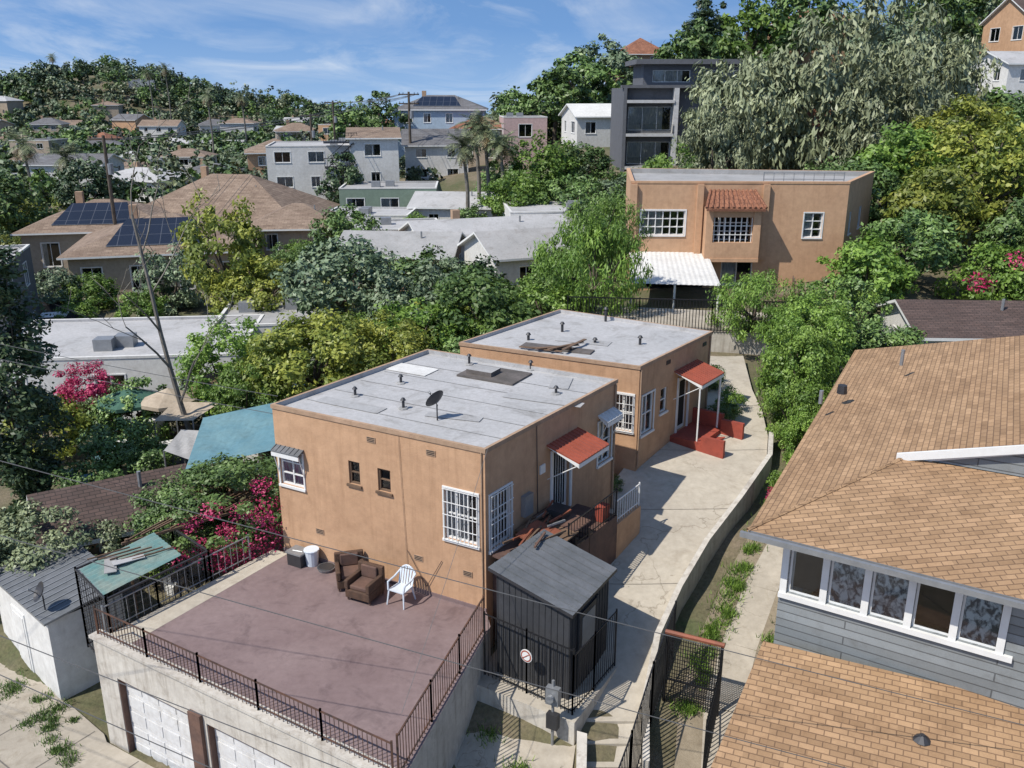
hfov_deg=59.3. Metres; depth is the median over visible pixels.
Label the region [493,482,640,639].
entry porch
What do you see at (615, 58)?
hilltop tree
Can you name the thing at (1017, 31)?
windows
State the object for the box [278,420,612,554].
windows
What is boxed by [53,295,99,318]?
garden tree
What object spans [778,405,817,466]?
loquat tree
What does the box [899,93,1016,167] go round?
hillside tree
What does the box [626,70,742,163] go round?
windows
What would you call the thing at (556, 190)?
ficus hedge tree
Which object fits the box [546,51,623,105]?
hilltop tree
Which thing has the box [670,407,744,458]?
red entry steps
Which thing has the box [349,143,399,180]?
windows
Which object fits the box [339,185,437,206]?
walls
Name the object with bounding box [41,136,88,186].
palm tree
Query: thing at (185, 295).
garden tree
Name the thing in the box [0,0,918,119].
sky
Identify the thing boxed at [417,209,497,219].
walls
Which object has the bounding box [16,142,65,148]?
windows
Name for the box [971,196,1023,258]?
hillside tree
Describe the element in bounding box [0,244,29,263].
roof
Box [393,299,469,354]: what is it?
garden tree
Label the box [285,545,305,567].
storage bin
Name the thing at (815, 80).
eucalyptus tree
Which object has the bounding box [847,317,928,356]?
hillside tree
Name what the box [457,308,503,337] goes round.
garden tree
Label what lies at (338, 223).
garden tree
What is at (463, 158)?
palm tree
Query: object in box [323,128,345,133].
windows
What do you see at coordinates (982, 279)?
pink flower vine
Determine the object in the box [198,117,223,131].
distant house
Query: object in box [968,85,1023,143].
hilltop tree
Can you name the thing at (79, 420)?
garden tree
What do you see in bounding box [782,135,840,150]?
windows
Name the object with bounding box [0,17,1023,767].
ground
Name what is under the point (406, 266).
garden tree
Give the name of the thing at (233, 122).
distant house
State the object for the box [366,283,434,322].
garden tree
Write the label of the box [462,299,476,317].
garden tree
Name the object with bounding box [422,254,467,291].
garden tree
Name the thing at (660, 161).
garden tree
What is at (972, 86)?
eucalyptus tree
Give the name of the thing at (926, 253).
hillside tree
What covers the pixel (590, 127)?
windows
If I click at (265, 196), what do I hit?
roof
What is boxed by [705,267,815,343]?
feathery tree
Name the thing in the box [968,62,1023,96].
walls
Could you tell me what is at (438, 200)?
roof
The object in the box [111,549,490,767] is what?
roof terrace
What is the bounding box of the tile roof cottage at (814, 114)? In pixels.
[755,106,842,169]
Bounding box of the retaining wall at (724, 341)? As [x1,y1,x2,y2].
[571,306,774,354]
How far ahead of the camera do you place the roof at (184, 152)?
189.12 m
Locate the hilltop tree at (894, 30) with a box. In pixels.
[840,1,950,79]
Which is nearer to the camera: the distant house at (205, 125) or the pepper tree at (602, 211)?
the pepper tree at (602, 211)
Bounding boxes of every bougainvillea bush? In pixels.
[123,469,223,574]
[159,451,283,568]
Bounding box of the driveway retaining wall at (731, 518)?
[642,431,773,767]
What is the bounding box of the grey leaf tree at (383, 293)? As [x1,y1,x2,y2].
[359,257,460,354]
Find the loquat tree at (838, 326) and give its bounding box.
[759,292,856,391]
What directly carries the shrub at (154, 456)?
on the ground at (696, 609)
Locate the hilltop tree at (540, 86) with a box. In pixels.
[513,65,598,144]
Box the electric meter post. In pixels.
[545,679,560,745]
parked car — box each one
[38,294,80,312]
[38,312,78,318]
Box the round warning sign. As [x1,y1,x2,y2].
[520,649,531,662]
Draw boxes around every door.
[118,680,193,767]
[207,725,290,767]
[550,451,572,505]
[576,594,598,686]
[674,378,689,432]
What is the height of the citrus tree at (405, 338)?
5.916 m
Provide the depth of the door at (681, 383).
32.73 m
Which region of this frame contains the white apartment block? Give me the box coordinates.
[265,138,349,206]
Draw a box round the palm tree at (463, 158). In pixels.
[443,126,483,210]
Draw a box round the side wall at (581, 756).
[576,731,586,767]
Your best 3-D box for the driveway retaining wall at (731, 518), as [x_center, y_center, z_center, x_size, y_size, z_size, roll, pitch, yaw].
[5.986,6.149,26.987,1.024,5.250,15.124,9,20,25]
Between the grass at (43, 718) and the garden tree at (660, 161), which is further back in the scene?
the garden tree at (660, 161)
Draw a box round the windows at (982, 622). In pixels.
[777,548,1012,663]
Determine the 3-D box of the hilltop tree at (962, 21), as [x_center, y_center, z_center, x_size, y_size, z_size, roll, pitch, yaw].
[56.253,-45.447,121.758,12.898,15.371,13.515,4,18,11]
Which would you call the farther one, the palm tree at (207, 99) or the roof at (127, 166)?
the palm tree at (207, 99)
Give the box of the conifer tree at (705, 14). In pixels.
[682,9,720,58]
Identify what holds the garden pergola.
on the ground at (696, 609)
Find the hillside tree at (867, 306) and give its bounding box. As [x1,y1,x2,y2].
[791,273,893,339]
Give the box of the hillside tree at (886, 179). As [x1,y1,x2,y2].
[835,154,908,226]
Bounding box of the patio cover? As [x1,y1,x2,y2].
[629,251,719,310]
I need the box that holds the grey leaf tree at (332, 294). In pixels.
[268,233,405,321]
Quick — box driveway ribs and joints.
[586,405,766,767]
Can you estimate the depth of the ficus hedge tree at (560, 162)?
86.18 m
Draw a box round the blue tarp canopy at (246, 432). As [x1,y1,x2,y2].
[184,403,279,528]
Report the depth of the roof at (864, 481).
20.92 m
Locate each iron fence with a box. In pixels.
[483,609,617,714]
[567,295,785,332]
[618,600,676,767]
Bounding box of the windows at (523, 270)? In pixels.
[475,258,534,280]
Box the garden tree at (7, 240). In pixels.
[0,234,21,244]
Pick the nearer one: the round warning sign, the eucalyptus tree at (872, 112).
the round warning sign
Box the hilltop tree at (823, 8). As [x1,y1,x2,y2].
[748,0,861,69]
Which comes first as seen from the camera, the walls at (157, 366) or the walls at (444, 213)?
the walls at (157, 366)
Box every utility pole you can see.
[87,135,119,224]
[301,113,319,140]
[324,100,340,139]
[398,92,418,142]
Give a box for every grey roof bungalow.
[337,230,465,290]
[349,217,437,230]
[398,209,569,260]
[457,225,584,284]
[503,200,608,222]
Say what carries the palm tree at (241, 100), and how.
on the ground at (696, 609)
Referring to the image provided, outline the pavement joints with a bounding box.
[0,680,138,767]
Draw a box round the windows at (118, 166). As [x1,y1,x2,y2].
[34,165,120,197]
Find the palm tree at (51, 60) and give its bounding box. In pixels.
[47,52,55,63]
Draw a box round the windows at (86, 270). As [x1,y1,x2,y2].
[80,261,232,291]
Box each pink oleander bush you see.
[52,359,119,439]
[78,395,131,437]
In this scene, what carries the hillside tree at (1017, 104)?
on the ground at (696, 609)
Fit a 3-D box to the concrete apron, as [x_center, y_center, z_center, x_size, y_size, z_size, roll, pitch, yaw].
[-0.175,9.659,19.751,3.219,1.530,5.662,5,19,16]
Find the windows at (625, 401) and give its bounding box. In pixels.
[616,387,668,438]
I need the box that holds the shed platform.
[477,650,617,745]
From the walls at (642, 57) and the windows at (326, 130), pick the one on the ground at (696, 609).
the walls at (642, 57)
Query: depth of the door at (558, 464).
25.74 m
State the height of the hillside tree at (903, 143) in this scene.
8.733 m
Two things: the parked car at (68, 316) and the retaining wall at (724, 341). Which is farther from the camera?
the parked car at (68, 316)
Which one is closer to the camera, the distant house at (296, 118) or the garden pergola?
the garden pergola
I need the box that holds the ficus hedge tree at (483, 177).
[472,166,512,191]
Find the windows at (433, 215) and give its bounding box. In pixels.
[428,213,500,219]
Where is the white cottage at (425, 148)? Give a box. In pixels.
[401,129,470,180]
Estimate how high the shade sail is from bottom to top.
2.500 m
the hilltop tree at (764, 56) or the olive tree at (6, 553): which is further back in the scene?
the hilltop tree at (764, 56)
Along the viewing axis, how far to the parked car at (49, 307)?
61.34 m
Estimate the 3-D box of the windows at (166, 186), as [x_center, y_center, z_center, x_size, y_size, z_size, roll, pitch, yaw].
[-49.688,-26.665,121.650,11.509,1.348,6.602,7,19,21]
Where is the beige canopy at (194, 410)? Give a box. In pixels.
[153,401,220,445]
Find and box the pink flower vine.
[962,249,1023,293]
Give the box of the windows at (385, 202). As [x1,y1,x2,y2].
[346,198,398,206]
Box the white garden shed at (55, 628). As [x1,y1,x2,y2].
[0,538,125,699]
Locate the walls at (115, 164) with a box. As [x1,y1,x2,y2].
[29,160,124,198]
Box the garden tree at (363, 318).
[332,312,393,360]
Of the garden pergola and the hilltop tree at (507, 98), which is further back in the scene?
the hilltop tree at (507, 98)
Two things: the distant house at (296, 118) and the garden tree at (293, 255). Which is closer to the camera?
the garden tree at (293, 255)
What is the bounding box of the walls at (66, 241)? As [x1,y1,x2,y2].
[21,234,85,284]
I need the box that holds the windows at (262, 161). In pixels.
[247,156,266,165]
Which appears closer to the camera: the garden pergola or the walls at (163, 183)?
the garden pergola
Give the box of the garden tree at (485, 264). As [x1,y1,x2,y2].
[435,253,511,307]
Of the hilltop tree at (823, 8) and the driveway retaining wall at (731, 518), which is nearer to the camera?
the driveway retaining wall at (731, 518)
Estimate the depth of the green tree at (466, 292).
42.47 m
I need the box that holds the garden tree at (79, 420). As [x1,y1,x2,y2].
[1,386,96,460]
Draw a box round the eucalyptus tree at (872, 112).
[807,50,956,169]
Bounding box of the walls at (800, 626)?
[774,548,1023,709]
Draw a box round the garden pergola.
[121,483,274,617]
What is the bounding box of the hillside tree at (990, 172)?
[907,105,1023,222]
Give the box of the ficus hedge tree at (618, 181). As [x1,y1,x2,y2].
[590,173,626,207]
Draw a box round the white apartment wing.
[345,125,401,180]
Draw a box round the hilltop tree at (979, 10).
[917,0,990,42]
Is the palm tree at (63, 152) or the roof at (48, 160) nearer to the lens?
the palm tree at (63, 152)
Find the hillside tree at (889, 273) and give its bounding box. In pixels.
[809,228,919,312]
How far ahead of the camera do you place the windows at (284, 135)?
204.88 m
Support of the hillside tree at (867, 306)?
on the ground at (696, 609)
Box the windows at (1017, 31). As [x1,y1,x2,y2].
[988,25,1023,41]
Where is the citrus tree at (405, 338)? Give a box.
[324,309,438,373]
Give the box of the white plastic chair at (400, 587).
[386,564,415,609]
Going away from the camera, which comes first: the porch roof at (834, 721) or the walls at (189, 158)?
the porch roof at (834, 721)
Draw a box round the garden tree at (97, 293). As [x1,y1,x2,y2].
[53,272,123,313]
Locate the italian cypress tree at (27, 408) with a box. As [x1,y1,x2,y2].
[0,239,75,520]
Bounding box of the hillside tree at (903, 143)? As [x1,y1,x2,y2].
[852,120,960,190]
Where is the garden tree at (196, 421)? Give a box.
[178,368,236,425]
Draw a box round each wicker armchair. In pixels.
[334,549,363,591]
[344,560,384,604]
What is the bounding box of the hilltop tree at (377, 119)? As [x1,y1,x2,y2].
[353,90,411,140]
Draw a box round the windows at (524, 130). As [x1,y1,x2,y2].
[518,124,531,136]
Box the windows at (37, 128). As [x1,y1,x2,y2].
[33,125,67,129]
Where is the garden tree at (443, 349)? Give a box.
[433,344,458,353]
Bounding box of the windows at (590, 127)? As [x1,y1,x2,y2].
[564,120,596,133]
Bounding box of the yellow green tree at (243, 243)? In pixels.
[170,188,267,303]
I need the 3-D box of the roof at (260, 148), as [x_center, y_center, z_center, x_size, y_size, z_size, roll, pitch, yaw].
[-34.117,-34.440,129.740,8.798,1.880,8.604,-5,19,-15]
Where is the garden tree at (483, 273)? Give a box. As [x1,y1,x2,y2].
[463,262,497,276]
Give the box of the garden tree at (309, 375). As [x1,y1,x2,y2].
[279,332,341,378]
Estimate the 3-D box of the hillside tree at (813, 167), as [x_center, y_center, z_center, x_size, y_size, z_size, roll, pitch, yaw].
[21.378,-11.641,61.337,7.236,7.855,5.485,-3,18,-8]
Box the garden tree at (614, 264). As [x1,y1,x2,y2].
[574,223,625,279]
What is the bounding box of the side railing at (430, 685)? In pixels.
[396,595,483,767]
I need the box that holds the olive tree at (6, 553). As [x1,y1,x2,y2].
[0,507,36,566]
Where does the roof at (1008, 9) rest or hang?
on the walls at (1004, 43)
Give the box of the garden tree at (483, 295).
[463,282,509,316]
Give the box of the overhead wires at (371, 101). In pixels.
[120,94,417,139]
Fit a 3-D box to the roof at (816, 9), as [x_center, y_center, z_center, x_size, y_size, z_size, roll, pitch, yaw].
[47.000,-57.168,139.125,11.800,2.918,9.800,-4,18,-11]
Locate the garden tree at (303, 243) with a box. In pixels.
[283,238,315,266]
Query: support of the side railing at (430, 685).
on the roof terrace
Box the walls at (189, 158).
[160,155,216,168]
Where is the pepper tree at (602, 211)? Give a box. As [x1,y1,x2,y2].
[568,192,654,298]
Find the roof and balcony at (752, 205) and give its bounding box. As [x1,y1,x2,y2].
[626,168,874,291]
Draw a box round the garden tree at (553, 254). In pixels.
[531,238,584,282]
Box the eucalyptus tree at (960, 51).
[830,0,983,149]
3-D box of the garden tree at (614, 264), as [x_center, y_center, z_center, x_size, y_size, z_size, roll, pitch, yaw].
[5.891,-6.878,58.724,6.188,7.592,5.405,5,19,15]
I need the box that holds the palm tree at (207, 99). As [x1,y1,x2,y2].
[197,87,217,152]
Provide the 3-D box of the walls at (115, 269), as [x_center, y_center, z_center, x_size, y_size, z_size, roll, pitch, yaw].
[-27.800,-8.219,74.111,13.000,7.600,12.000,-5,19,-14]
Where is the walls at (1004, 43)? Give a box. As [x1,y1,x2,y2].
[980,18,1023,50]
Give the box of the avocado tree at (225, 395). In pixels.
[208,361,295,415]
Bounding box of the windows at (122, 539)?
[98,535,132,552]
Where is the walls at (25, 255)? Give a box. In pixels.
[0,247,40,328]
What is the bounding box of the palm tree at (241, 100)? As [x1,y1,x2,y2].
[233,89,247,140]
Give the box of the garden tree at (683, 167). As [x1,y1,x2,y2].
[677,162,727,168]
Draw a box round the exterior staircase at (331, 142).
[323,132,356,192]
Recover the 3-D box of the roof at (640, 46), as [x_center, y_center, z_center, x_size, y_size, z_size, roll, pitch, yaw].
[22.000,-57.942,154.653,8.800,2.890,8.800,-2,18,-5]
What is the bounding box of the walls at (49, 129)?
[28,124,69,133]
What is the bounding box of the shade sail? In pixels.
[163,429,198,466]
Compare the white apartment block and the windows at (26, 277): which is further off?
the white apartment block
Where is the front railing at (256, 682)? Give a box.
[92,606,393,767]
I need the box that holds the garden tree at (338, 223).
[308,201,387,244]
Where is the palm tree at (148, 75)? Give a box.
[141,65,153,117]
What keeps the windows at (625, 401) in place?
in the stucco bungalow at (666, 375)
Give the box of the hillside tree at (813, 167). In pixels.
[800,155,886,220]
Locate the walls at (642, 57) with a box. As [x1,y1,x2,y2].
[612,55,653,80]
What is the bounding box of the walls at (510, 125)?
[499,116,546,165]
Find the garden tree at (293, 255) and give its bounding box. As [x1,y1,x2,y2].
[269,242,301,275]
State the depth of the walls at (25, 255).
57.56 m
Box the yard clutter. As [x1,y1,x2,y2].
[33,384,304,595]
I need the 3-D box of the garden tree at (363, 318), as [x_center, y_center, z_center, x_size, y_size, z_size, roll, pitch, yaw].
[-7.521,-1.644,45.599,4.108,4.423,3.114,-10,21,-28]
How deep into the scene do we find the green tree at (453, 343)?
39.56 m
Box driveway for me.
[593,356,767,762]
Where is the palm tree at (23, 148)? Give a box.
[1,128,40,195]
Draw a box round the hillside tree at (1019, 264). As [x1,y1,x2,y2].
[1011,258,1023,268]
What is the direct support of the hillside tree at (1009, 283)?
on the ground at (696, 609)
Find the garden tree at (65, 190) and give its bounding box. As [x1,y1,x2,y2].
[50,157,130,210]
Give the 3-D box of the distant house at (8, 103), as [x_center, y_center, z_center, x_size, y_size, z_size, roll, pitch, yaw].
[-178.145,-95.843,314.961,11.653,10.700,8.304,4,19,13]
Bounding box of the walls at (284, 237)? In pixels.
[259,231,333,263]
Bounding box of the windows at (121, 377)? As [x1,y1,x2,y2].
[6,371,204,399]
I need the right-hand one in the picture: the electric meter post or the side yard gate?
the side yard gate
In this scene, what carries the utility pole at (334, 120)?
on the ground at (696, 609)
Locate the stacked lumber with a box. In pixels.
[492,500,590,558]
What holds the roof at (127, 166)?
on the walls
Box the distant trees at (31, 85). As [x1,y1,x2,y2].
[0,0,1003,209]
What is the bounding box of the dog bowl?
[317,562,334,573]
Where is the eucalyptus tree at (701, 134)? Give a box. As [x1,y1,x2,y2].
[670,99,764,169]
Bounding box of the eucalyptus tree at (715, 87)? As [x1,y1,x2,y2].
[679,50,814,169]
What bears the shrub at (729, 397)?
on the ground at (696, 609)
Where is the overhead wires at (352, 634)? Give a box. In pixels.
[0,344,1022,767]
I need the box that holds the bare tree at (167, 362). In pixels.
[55,84,241,429]
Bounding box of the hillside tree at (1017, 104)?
[972,90,1023,177]
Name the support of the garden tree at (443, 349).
on the ground at (696, 609)
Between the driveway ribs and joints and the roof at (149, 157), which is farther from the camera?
the roof at (149, 157)
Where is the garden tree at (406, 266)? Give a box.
[384,243,453,299]
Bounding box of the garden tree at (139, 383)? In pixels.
[84,375,181,444]
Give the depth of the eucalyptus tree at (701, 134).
75.71 m
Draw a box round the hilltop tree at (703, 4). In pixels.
[681,0,738,56]
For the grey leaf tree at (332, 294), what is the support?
on the ground at (696, 609)
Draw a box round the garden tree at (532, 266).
[514,245,616,312]
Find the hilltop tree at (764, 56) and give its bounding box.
[754,53,794,90]
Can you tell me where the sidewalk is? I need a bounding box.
[0,663,153,767]
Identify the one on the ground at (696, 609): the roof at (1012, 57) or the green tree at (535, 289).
the green tree at (535, 289)
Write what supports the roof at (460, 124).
on the walls at (482, 159)
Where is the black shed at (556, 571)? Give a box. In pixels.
[488,529,616,699]
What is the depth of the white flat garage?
85.33 m
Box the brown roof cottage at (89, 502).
[26,463,196,554]
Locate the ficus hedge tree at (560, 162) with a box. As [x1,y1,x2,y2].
[485,129,584,200]
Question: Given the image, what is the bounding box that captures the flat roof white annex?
[212,297,332,359]
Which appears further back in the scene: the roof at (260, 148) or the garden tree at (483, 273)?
the roof at (260, 148)
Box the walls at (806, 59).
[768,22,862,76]
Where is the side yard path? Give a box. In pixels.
[674,539,804,767]
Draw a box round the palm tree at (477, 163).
[455,108,490,197]
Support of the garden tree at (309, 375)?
on the ground at (696, 609)
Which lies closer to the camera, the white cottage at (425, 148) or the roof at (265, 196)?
the roof at (265, 196)
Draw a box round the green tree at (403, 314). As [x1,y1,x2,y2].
[370,296,475,361]
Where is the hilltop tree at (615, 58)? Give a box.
[573,33,641,100]
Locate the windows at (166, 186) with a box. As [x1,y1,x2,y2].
[124,181,191,188]
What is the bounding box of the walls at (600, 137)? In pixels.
[561,114,610,148]
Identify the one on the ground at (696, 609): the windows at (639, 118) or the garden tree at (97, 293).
the garden tree at (97, 293)
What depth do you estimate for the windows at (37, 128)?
275.44 m
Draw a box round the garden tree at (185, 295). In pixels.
[131,242,214,315]
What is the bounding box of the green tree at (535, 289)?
[505,268,593,318]
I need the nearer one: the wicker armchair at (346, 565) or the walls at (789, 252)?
the wicker armchair at (346, 565)
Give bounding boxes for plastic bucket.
[303,545,318,566]
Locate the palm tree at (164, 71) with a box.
[157,61,171,118]
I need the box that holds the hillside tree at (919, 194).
[875,161,1006,267]
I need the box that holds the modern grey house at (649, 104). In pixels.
[610,59,749,171]
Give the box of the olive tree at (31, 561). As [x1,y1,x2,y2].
[0,498,100,604]
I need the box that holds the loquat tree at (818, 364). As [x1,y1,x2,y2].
[753,317,849,414]
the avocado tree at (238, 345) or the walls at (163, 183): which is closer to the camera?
the avocado tree at (238, 345)
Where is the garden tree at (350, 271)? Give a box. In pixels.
[299,239,367,309]
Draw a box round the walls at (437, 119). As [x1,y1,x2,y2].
[394,111,485,171]
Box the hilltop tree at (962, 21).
[881,0,982,49]
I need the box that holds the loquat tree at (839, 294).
[770,281,855,366]
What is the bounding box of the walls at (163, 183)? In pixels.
[103,178,200,201]
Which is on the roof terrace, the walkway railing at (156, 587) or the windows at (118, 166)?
the walkway railing at (156, 587)
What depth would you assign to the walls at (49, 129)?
275.53 m
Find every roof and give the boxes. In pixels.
[0,120,13,123]
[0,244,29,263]
[1,314,263,361]
[9,137,67,140]
[10,191,169,235]
[23,153,126,165]
[27,116,70,124]
[56,204,259,259]
[86,136,121,144]
[89,162,192,182]
[91,132,121,137]
[119,151,161,161]
[124,159,156,168]
[137,118,186,125]
[147,166,339,222]
[151,138,193,143]
[157,145,218,157]
[184,159,244,173]
[244,138,286,153]
[251,203,333,230]
[270,349,617,453]
[273,120,317,131]
[338,180,437,188]
[393,91,488,110]
[407,191,493,209]
[449,117,501,129]
[499,113,546,117]
[558,103,610,117]
[623,38,659,54]
[711,641,1023,767]
[739,335,1023,609]
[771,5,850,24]
[978,51,1023,64]
[979,0,1023,25]
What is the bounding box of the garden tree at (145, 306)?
[114,284,169,317]
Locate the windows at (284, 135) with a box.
[275,133,309,138]
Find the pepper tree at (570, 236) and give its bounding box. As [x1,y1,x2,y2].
[527,208,653,316]
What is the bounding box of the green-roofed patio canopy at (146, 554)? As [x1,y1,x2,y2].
[74,525,211,652]
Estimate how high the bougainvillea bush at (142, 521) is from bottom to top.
3.518 m
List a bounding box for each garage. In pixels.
[88,629,394,767]
[332,206,416,219]
[876,299,1023,346]
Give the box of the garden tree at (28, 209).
[12,199,45,232]
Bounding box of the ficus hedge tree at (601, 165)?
[546,141,622,182]
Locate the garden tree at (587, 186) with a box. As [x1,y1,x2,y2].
[559,178,625,229]
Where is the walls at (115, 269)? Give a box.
[67,253,253,300]
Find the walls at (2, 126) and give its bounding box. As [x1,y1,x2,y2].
[0,124,13,129]
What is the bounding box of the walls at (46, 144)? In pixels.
[9,139,67,153]
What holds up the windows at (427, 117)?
attached to the walls at (437, 119)
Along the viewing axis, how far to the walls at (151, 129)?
271.16 m
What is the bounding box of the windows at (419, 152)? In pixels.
[405,148,458,177]
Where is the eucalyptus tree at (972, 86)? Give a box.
[877,32,1002,127]
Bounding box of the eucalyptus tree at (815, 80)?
[734,0,909,169]
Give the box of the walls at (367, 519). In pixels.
[272,385,614,647]
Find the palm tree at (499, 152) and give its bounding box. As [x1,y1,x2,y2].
[483,125,518,191]
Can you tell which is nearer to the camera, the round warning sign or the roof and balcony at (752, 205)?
the round warning sign
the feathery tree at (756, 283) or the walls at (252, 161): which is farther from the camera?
the walls at (252, 161)
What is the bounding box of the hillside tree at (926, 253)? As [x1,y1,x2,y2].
[846,207,968,286]
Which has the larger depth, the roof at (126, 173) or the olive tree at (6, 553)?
the roof at (126, 173)
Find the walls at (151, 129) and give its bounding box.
[139,125,186,142]
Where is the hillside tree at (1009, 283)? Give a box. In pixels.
[930,238,1023,300]
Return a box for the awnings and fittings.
[271,383,622,611]
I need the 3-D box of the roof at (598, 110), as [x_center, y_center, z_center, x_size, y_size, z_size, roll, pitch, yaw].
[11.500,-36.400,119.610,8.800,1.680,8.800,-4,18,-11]
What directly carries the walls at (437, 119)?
on the ground at (696, 609)
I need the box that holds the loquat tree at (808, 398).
[757,373,831,444]
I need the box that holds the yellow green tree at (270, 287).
[203,253,304,314]
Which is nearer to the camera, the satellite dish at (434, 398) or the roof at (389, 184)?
the satellite dish at (434, 398)
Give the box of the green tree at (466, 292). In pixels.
[423,261,540,345]
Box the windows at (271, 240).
[265,233,325,250]
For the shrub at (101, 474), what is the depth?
32.31 m
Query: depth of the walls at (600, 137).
116.62 m
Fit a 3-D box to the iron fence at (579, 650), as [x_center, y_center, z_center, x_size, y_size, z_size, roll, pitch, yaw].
[0.970,6.641,21.842,3.342,1.810,1.942,0,18,0]
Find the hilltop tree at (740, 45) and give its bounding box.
[717,0,794,66]
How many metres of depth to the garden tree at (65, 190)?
96.98 m
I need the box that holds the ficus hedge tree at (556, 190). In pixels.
[535,172,604,206]
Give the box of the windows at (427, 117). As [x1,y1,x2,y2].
[400,112,485,122]
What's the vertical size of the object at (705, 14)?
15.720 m
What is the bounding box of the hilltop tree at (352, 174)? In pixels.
[314,151,363,203]
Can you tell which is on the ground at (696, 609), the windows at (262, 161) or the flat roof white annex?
the flat roof white annex
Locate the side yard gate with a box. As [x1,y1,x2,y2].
[662,629,724,767]
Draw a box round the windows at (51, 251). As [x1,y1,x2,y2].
[40,242,62,267]
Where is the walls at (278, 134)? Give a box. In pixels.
[275,132,309,140]
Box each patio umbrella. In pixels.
[97,388,158,426]
[141,388,196,438]
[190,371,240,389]
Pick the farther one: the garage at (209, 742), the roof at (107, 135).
the roof at (107, 135)
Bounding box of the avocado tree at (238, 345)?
[173,312,261,416]
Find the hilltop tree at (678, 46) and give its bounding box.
[653,17,742,58]
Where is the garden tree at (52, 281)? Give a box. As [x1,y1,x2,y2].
[34,266,86,303]
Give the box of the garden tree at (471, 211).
[458,203,488,218]
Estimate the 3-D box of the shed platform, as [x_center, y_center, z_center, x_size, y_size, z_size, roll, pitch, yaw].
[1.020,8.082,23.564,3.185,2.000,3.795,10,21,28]
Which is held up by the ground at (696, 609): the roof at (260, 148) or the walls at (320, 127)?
the walls at (320, 127)
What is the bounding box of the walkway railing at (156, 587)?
[100,534,250,630]
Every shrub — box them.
[46,456,129,487]
[74,415,157,474]
[83,518,134,557]
[117,434,180,473]
[129,533,173,578]
[208,388,259,415]
[248,395,280,457]
[613,474,624,492]
[705,401,743,419]
[708,364,725,391]
[714,384,747,412]
[766,469,782,485]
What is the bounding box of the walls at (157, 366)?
[0,331,255,426]
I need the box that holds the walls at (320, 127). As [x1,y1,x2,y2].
[318,125,357,140]
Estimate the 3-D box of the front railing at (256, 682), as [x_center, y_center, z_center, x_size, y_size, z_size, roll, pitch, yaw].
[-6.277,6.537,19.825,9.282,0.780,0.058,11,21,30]
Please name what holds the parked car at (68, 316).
on the ground at (696, 609)
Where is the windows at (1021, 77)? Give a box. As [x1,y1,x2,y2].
[974,68,1023,80]
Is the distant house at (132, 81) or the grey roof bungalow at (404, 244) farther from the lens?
the distant house at (132, 81)
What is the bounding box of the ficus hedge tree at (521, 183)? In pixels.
[474,169,549,216]
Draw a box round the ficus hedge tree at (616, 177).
[599,172,626,191]
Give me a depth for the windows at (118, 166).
129.97 m
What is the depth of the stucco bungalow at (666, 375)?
31.81 m
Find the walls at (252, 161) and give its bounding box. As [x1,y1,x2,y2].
[247,154,266,174]
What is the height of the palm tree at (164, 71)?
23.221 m
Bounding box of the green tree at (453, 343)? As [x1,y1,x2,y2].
[443,325,498,353]
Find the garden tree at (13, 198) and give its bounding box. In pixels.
[0,169,55,232]
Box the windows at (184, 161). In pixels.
[165,157,215,165]
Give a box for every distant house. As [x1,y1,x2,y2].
[0,96,23,120]
[59,118,83,128]
[91,99,123,123]
[110,112,153,135]
[128,79,155,90]
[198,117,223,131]
[218,116,259,134]
[284,116,312,125]
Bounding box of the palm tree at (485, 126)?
[464,110,508,196]
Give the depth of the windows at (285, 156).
104.26 m
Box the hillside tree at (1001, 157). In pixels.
[990,105,1023,200]
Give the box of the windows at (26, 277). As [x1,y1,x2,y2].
[12,261,34,318]
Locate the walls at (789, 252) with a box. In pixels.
[625,173,873,291]
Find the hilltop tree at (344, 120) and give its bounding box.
[324,95,387,140]
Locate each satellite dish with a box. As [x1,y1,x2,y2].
[27,581,45,609]
[426,390,442,419]
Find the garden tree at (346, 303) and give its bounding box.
[287,277,356,323]
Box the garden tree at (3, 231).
[0,225,20,244]
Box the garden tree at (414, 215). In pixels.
[403,210,427,218]
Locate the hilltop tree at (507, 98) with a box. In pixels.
[496,88,552,130]
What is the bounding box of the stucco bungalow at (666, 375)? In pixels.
[459,307,723,477]
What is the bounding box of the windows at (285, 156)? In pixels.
[273,151,349,187]
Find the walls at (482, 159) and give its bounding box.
[468,130,501,167]
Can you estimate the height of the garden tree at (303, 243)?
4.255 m
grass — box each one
[0,667,82,767]
[466,719,560,767]
[664,471,812,719]
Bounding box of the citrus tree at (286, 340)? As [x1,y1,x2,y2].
[232,307,396,399]
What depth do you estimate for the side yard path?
23.63 m
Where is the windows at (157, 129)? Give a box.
[144,127,184,139]
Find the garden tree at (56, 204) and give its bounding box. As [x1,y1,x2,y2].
[49,196,92,213]
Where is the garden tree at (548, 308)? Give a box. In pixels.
[518,256,597,315]
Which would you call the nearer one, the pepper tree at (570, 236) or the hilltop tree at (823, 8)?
the pepper tree at (570, 236)
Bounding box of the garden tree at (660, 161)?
[621,143,697,193]
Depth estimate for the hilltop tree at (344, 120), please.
140.89 m
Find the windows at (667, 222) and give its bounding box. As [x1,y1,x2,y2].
[637,206,860,288]
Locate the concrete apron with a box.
[454,731,575,767]

